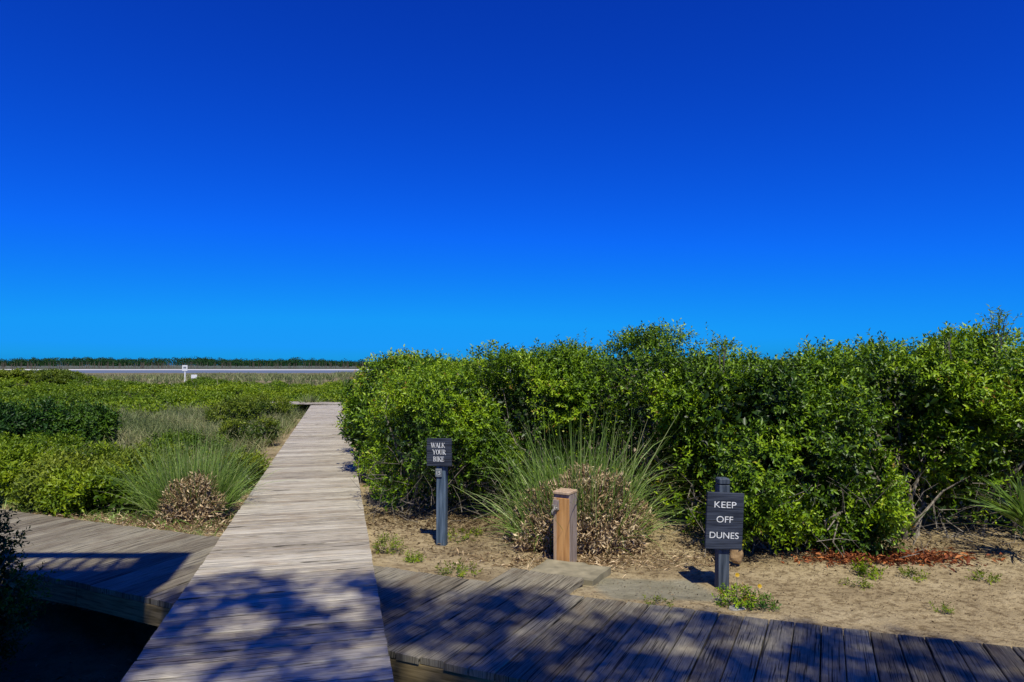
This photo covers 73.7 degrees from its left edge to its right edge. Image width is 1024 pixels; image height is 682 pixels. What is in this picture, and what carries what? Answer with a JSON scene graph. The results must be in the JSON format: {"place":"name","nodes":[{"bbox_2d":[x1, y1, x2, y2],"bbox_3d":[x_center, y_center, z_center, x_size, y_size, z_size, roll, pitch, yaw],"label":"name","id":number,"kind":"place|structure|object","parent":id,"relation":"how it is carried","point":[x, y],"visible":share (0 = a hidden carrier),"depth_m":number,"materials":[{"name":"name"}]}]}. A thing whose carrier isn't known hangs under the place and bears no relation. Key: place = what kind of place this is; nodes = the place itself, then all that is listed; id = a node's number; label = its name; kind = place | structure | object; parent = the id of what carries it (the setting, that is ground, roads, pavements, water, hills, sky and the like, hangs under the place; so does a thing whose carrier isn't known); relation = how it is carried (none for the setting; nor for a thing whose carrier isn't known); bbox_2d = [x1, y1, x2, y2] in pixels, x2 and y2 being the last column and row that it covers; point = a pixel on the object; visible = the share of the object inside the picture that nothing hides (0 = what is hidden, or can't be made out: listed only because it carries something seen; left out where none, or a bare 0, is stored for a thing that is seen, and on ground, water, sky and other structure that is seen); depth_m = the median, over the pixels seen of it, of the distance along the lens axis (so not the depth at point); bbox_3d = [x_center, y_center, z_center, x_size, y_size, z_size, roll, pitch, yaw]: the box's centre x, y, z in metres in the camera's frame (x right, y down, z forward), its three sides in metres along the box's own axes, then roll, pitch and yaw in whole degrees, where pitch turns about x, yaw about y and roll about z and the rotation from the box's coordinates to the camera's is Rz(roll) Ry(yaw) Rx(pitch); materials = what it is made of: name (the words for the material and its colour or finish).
{"place":"outdoors","nodes":[
{"label":"outdoors","id":0,"kind":"place"},
{"bbox_2d":[37,401,306,480],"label":"dune grass","id":1,"kind":"structure","parent":0,"point":[145,423],"depth_m":20.16,"materials":[{"name":"green plant"}]},
{"bbox_2d":[4,370,744,372],"bbox_3d":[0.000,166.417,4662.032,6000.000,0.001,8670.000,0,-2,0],"label":"water","id":2,"kind":"structure","parent":0,"point":[206,371],"depth_m":461.76,"materials":[{"name":"grey liquid"}]},
{"bbox_2d":[0,365,758,368],"bbox_3d":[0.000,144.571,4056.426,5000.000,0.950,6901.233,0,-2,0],"label":"shore ground","id":3,"kind":"structure","parent":0,"point":[176,367],"depth_m":824.47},
{"bbox_2d":[0,369,896,369],"bbox_3d":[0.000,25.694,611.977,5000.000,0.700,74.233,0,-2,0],"label":"beach","id":4,"kind":"structure","parent":0,"point":[205,369],"depth_m":608.69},
{"bbox_2d":[0,372,1023,681],"bbox_3d":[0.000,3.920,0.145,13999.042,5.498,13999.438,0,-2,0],"label":"ground","id":5,"kind":"structure","parent":0,"point":[50,650],"depth_m":5.45,"materials":[{"name":"beige sand"}]},
{"bbox_2d":[0,446,44,503],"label":"dune shrub","id":6,"kind":"object","parent":5,"relation":"on","point":[8,468],"visible":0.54,"depth_m":8.57,"materials":[{"name":"green plant"}]},
{"bbox_2d":[0,481,64,671],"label":"shaded shrub","id":7,"kind":"object","parent":5,"relation":"on","point":[12,610],"visible":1,"depth_m":4.47,"materials":[{"name":"green plant"}]},
{"bbox_2d":[0,430,88,456],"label":"dune shrub","id":8,"kind":"object","parent":5,"relation":"on","point":[52,441],"visible":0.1,"depth_m":12.94,"materials":[{"name":"green plant"}]},
{"bbox_2d":[0,368,92,383],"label":"mound shrubs","id":9,"kind":"object","parent":5,"relation":"on","point":[57,375],"visible":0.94,"depth_m":44.30,"materials":[{"name":"green plant"}]},
{"bbox_2d":[2,448,116,514],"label":"dune shrub","id":10,"kind":"object","parent":5,"relation":"on","point":[29,481],"visible":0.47,"depth_m":8.11,"materials":[{"name":"green plant"}]},
{"bbox_2d":[0,431,119,494],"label":"dune shrub","id":11,"kind":"object","parent":5,"relation":"on","point":[30,443],"visible":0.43,"depth_m":9.73,"materials":[{"name":"green plant"}]},
{"bbox_2d":[0,394,126,448],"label":"dune shrub","id":12,"kind":"object","parent":5,"relation":"on","point":[20,419],"visible":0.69,"depth_m":15.42,"materials":[{"name":"green plant"}]},
{"bbox_2d":[31,462,162,516],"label":"dune shrub","id":13,"kind":"object","parent":5,"relation":"on","point":[74,493],"visible":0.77,"depth_m":7.83,"materials":[{"name":"green plant"}]},
{"bbox_2d":[35,443,176,505],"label":"dune shrub","id":14,"kind":"object","parent":5,"relation":"on","point":[124,455],"visible":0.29,"depth_m":9.12,"materials":[{"name":"green plant"}]},
{"bbox_2d":[1,483,255,535],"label":"grass","id":15,"kind":"structure","parent":5,"relation":"on","point":[95,518],"depth_m":7.58,"materials":[{"name":"plant"}]},
{"bbox_2d":[30,509,233,536],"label":"deck edge litter","id":16,"kind":"object","parent":5,"relation":"on","point":[162,524],"visible":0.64,"depth_m":7.29,"materials":[{"name":"brown plant"}]},
{"bbox_2d":[77,437,196,462],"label":"dune shrub","id":17,"kind":"object","parent":5,"relation":"on","point":[152,447],"visible":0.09,"depth_m":12.29,"materials":[{"name":"green plant"}]},
{"bbox_2d":[86,456,191,511],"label":"dune shrub","id":18,"kind":"object","parent":5,"relation":"on","point":[142,464],"visible":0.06,"depth_m":8.36,"materials":[{"name":"green plant"}]},
{"bbox_2d":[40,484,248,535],"bbox_3d":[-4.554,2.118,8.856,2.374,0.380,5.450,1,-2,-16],"label":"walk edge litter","id":19,"kind":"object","parent":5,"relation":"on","point":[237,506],"visible":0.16,"depth_m":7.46,"materials":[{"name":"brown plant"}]},
{"bbox_2d":[0,375,361,415],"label":"shrub cover","id":20,"kind":"object","parent":5,"relation":"on","point":[113,392],"visible":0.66,"depth_m":37.52,"materials":[{"name":"green plant"}]},
{"bbox_2d":[182,365,187,381],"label":"white sign","id":21,"kind":"object","parent":5,"relation":"on","point":[184,368],"visible":0.86,"depth_m":59.87,"materials":[{"name":"paint"}]},
{"bbox_2d":[71,423,299,525],"bbox_3d":[-3.660,1.446,7.848,2.521,1.244,2.460,0,-2,0],"label":"grass clump","id":22,"kind":"object","parent":5,"relation":"on","point":[184,494],"visible":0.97,"depth_m":7.50,"materials":[{"name":"green plant"}]},
{"bbox_2d":[142,428,233,460],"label":"dune shrub","id":23,"kind":"object","parent":5,"relation":"on","point":[186,435],"visible":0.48,"depth_m":14.71,"materials":[{"name":"green plant"}]},
{"bbox_2d":[191,449,272,490],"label":"dune shrub","id":24,"kind":"object","parent":5,"relation":"on","point":[256,457],"visible":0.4,"depth_m":10.43,"materials":[{"name":"green plant"}]},
{"bbox_2d":[200,446,269,484],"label":"dune shrub","id":25,"kind":"object","parent":5,"relation":"on","point":[251,457],"visible":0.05,"depth_m":11.44,"materials":[{"name":"green plant"}]},
{"bbox_2d":[203,393,267,425],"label":"dune shrub","id":26,"kind":"object","parent":5,"relation":"on","point":[225,405],"visible":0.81,"depth_m":22.10,"materials":[{"name":"green plant"}]},
{"bbox_2d":[215,414,286,447],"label":"dune shrub","id":27,"kind":"object","parent":5,"relation":"on","point":[228,423],"visible":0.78,"depth_m":17.32,"materials":[{"name":"green plant"}]},
{"bbox_2d":[121,405,393,681],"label":"boardwalk","id":28,"kind":"structure","parent":5,"relation":"on","point":[281,586],"depth_m":4.81,"materials":[{"name":"grey wood"}]},
{"bbox_2d":[222,392,292,417],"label":"dune shrub","id":29,"kind":"object","parent":5,"relation":"on","point":[282,403],"visible":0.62,"depth_m":24.14,"materials":[{"name":"green plant"}]},
{"bbox_2d":[16,371,528,389],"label":"dune grass","id":30,"kind":"structure","parent":5,"relation":"on","point":[248,377],"depth_m":74.23,"materials":[{"name":"green plant"}]},
{"bbox_2d":[262,401,340,404],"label":"boardwalk","id":31,"kind":"structure","parent":5,"relation":"on","point":[320,403],"depth_m":28.25,"materials":[{"name":"grey wood"}]},
{"bbox_2d":[295,390,326,410],"bbox_3d":[-8.650,2.583,29.187,1.926,0.976,1.885,0,-2,0],"label":"palmetto","id":32,"kind":"object","parent":5,"relation":"on","point":[310,400],"visible":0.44,"depth_m":29.02,"materials":[{"name":"green plant"}]},
{"bbox_2d":[337,374,363,418],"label":"hedge shrub","id":33,"kind":"object","parent":5,"relation":"on","point":[342,403],"visible":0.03,"depth_m":17.85,"materials":[{"name":"green plant"}]},
{"bbox_2d":[343,353,418,437],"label":"hedge shrub","id":34,"kind":"object","parent":5,"relation":"on","point":[365,383],"visible":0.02,"depth_m":15.20,"materials":[{"name":"green plant"}]},
{"bbox_2d":[372,531,407,553],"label":"weed","id":35,"kind":"object","parent":5,"relation":"on","point":[381,541],"visible":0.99,"depth_m":6.27,"materials":[{"name":"green plant"}]},
{"bbox_2d":[332,344,468,457],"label":"hedge shrub","id":36,"kind":"object","parent":5,"relation":"on","point":[377,363],"visible":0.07,"depth_m":12.54,"materials":[{"name":"green plant"}]},
{"bbox_2d":[335,347,486,480],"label":"hedge shrub","id":37,"kind":"object","parent":5,"relation":"on","point":[358,410],"visible":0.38,"depth_m":10.23,"materials":[{"name":"green plant"}]},
{"bbox_2d":[403,548,426,562],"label":"weed","id":38,"kind":"object","parent":5,"relation":"on","point":[416,558],"visible":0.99,"depth_m":5.95,"materials":[{"name":"green plant"}]},
{"bbox_2d":[427,438,451,545],"bbox_3d":[-0.693,1.480,6.609,0.249,1.081,0.123,0,-2,9],"label":"sign post","id":39,"kind":"object","parent":5,"relation":"on","point":[439,453],"visible":0.99,"depth_m":6.57,"materials":[{"name":"grey paint"}]},
{"bbox_2d":[342,351,539,521],"bbox_3d":[-0.791,1.218,8.389,2.277,2.213,2.557,0,-2,0],"label":"hedge shrub","id":40,"kind":"object","parent":5,"relation":"on","point":[406,398],"visible":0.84,"depth_m":7.78,"materials":[{"name":"green plant"}]},
{"bbox_2d":[435,557,482,576],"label":"weed","id":41,"kind":"object","parent":5,"relation":"on","point":[460,571],"visible":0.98,"depth_m":5.52,"materials":[{"name":"green plant"}]},
{"bbox_2d":[448,525,482,542],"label":"weed","id":42,"kind":"object","parent":5,"relation":"on","point":[462,531],"visible":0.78,"depth_m":6.88,"materials":[{"name":"green plant"}]},
{"bbox_2d":[0,356,982,368],"bbox_3d":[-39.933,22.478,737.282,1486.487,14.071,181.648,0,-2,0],"label":"distant wood","id":43,"kind":"object","parent":5,"relation":"on","point":[127,362],"depth_m":684.39,"materials":[{"name":"green plant"}]},
{"bbox_2d":[0,509,1023,681],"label":"crossing boardwalk","id":44,"kind":"structure","parent":5,"relation":"on","point":[516,625],"depth_m":4.23,"materials":[{"name":"grey wood"}]},
{"bbox_2d":[441,337,609,470],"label":"hedge shrub","id":45,"kind":"object","parent":5,"relation":"on","point":[480,353],"visible":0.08,"depth_m":11.21,"materials":[{"name":"green plant"}]},
{"bbox_2d":[365,499,703,550],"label":"twig litter","id":46,"kind":"object","parent":5,"relation":"on","point":[468,525],"visible":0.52,"depth_m":7.48,"materials":[{"name":"brown plant"}]},
{"bbox_2d":[452,334,656,525],"bbox_3d":[0.425,1.106,8.446,2.372,2.361,2.324,0,-2,0],"label":"hedge shrub","id":47,"kind":"object","parent":5,"relation":"on","point":[517,362],"visible":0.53,"depth_m":7.93,"materials":[{"name":"green plant"}]},
{"bbox_2d":[551,488,576,561],"bbox_3d":[0.441,1.612,5.905,0.157,0.627,0.265,-1,-2,30],"label":"tap post","id":48,"kind":"object","parent":5,"relation":"on","point":[564,512],"visible":0.9,"depth_m":5.88,"materials":[{"name":"wood"}]},
{"bbox_2d":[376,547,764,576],"bbox_3d":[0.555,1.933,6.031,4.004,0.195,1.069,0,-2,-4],"label":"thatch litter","id":49,"kind":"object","parent":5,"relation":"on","point":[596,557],"visible":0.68,"depth_m":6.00,"materials":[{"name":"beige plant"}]},
{"bbox_2d":[530,559,610,585],"bbox_3d":[0.477,1.929,5.580,0.570,0.131,0.444,-1,-2,25],"label":"pad","id":50,"kind":"object","parent":5,"relation":"on","point":[592,575],"visible":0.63,"depth_m":5.57,"materials":[{"name":"beige concrete"}]},
{"bbox_2d":[454,397,701,556],"bbox_3d":[0.591,1.266,6.827,3.039,1.557,2.736,0,-2,0],"label":"grass clump","id":51,"kind":"object","parent":5,"relation":"on","point":[611,515],"visible":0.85,"depth_m":6.36,"materials":[{"name":"green plant"}]},
{"bbox_2d":[538,317,749,529],"bbox_3d":[1.635,0.977,8.271,2.706,2.555,2.656,0,-2,0],"label":"hedge shrub","id":52,"kind":"object","parent":5,"relation":"on","point":[647,342],"visible":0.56,"depth_m":7.72,"materials":[{"name":"green plant"}]},
{"bbox_2d":[643,595,675,606],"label":"weed","id":53,"kind":"object","parent":5,"relation":"on","point":[656,597],"visible":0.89,"depth_m":4.84,"materials":[{"name":"green plant"}]},
{"bbox_2d":[601,345,752,465],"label":"hedge shrub","id":54,"kind":"object","parent":5,"relation":"on","point":[644,413],"visible":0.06,"depth_m":10.85,"materials":[{"name":"green plant"}]},
{"bbox_2d":[371,527,1023,574],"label":"hedge leaf litter","id":55,"kind":"object","parent":5,"relation":"on","point":[930,547],"visible":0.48,"depth_m":6.33,"materials":[{"name":"brown plant"}]},
{"bbox_2d":[416,533,1023,639],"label":"sand debris","id":56,"kind":"object","parent":5,"relation":"on","point":[818,590],"visible":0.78,"depth_m":5.18,"materials":[{"name":"brown plant"}]},
{"bbox_2d":[704,477,743,589],"bbox_3d":[1.630,1.523,5.301,0.305,0.913,0.120,1,-2,-4],"label":"sign post","id":57,"kind":"object","parent":5,"relation":"on","point":[724,522],"visible":1,"depth_m":5.25,"materials":[{"name":"grey paint"}]},
{"bbox_2d":[727,604,745,610],"bbox_3d":[1.546,1.848,4.706,0.142,0.066,0.085,1,-2,-23],"label":"stone","id":58,"kind":"object","parent":5,"relation":"on","point":[732,608],"visible":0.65,"depth_m":4.68,"materials":[{"name":"grey stone"}]},
{"bbox_2d":[730,550,742,563],"bbox_3d":[1.939,1.835,5.899,0.116,0.187,0.104,0,-2,14],"label":"stone","id":59,"kind":"object","parent":5,"relation":"on","point":[736,556],"visible":0.64,"depth_m":5.86,"materials":[{"name":"beige stone"}]},
{"bbox_2d":[712,573,761,609],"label":"flowering plant","id":60,"kind":"object","parent":5,"relation":"on","point":[735,599],"visible":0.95,"depth_m":4.76,"materials":[{"name":"green plant"}]},
{"bbox_2d":[642,345,864,558],"bbox_3d":[2.358,1.183,7.031,1.972,2.322,2.888,0,-2,0],"label":"hedge shrub","id":61,"kind":"object","parent":5,"relation":"on","point":[758,525],"visible":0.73,"depth_m":6.43,"materials":[{"name":"green plant"}]},
{"bbox_2d":[716,336,729,378],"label":"tall shoot","id":62,"kind":"object","parent":61,"relation":"on","point":[724,347],"visible":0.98,"depth_m":7.41,"materials":[{"name":"green plant"}]},
{"bbox_2d":[739,590,781,610],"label":"flowering plant","id":63,"kind":"object","parent":5,"relation":"on","point":[762,602],"visible":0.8,"depth_m":4.71,"materials":[{"name":"green plant"}]},
{"bbox_2d":[707,345,945,558],"bbox_3d":[2.987,1.145,7.087,1.939,2.213,2.821,0,-2,0],"label":"hedge shrub","id":64,"kind":"object","parent":5,"relation":"on","point":[872,522],"visible":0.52,"depth_m":6.23,"materials":[{"name":"green plant"}]},
{"bbox_2d":[753,334,927,474],"bbox_3d":[4.909,1.026,10.278,2.964,2.260,2.703,0,-2,0],"label":"hedge shrub","id":65,"kind":"object","parent":5,"relation":"on","point":[822,346],"visible":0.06,"depth_m":9.87,"materials":[{"name":"green plant"}]},
{"bbox_2d":[838,575,873,589],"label":"weed","id":66,"kind":"object","parent":5,"relation":"on","point":[864,581],"visible":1,"depth_m":5.35,"materials":[{"name":"green plant"}]},
{"bbox_2d":[850,556,887,580],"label":"weed","id":67,"kind":"object","parent":5,"relation":"on","point":[861,568],"visible":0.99,"depth_m":5.61,"materials":[{"name":"green plant"}]},
{"bbox_2d":[778,546,1021,572],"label":"red leaf litter","id":68,"kind":"object","parent":5,"relation":"on","point":[928,557],"visible":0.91,"depth_m":6.02,"materials":[{"name":"brown plant"}]},
{"bbox_2d":[878,493,934,538],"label":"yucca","id":69,"kind":"object","parent":5,"relation":"on","point":[905,531],"visible":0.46,"depth_m":6.07,"materials":[{"name":"green plant"}]},
{"bbox_2d":[802,329,1023,548],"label":"hedge shrub","id":70,"kind":"object","parent":5,"relation":"on","point":[870,350],"visible":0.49,"depth_m":6.98,"materials":[{"name":"green plant"}]},
{"bbox_2d":[899,564,930,582],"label":"weed","id":71,"kind":"object","parent":5,"relation":"on","point":[909,572],"visible":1,"depth_m":5.56,"materials":[{"name":"green plant"}]},
{"bbox_2d":[928,600,956,613],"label":"weed","id":72,"kind":"object","parent":5,"relation":"on","point":[947,609],"visible":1,"depth_m":4.78,"materials":[{"name":"green plant"}]},
{"bbox_2d":[886,320,1023,556],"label":"hedge shrub","id":73,"kind":"object","parent":5,"relation":"on","point":[982,346],"visible":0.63,"depth_m":7.01,"materials":[{"name":"green plant"}]},
{"bbox_2d":[941,325,954,364],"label":"tall shoot","id":74,"kind":"object","parent":73,"relation":"on","point":[947,333],"visible":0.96,"depth_m":6.99,"materials":[{"name":"green plant"}]},
{"bbox_2d":[977,304,1022,359],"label":"tall shoot","id":75,"kind":"object","parent":73,"relation":"on","point":[1000,320],"visible":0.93,"depth_m":7.00,"materials":[{"name":"green plant"}]},
{"bbox_2d":[897,317,1023,477],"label":"hedge shrub","id":76,"kind":"object","parent":5,"relation":"on","point":[982,330],"visible":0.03,"depth_m":9.69,"materials":[{"name":"green plant"}]},
{"bbox_2d":[965,565,1001,584],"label":"weed","id":77,"kind":"object","parent":5,"relation":"on","point":[990,577],"visible":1,"depth_m":5.48,"materials":[{"name":"green plant"}]},
{"bbox_2d":[954,460,1023,530],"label":"palmetto","id":78,"kind":"object","parent":5,"relation":"on","point":[1016,511],"visible":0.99,"depth_m":6.13,"materials":[{"name":"green plant"}]},
{"bbox_2d":[981,331,1023,491],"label":"hedge shrub","id":79,"kind":"object","parent":5,"relation":"on","point":[1015,439],"visible":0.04,"depth_m":7.44,"materials":[{"name":"green plant"}]},
{"bbox_2d":[0,0,1023,364],"label":"sky","id":80,"kind":"structure","parent":0,"point":[331,180],"materials":[{"name":"blue"}]}
]}

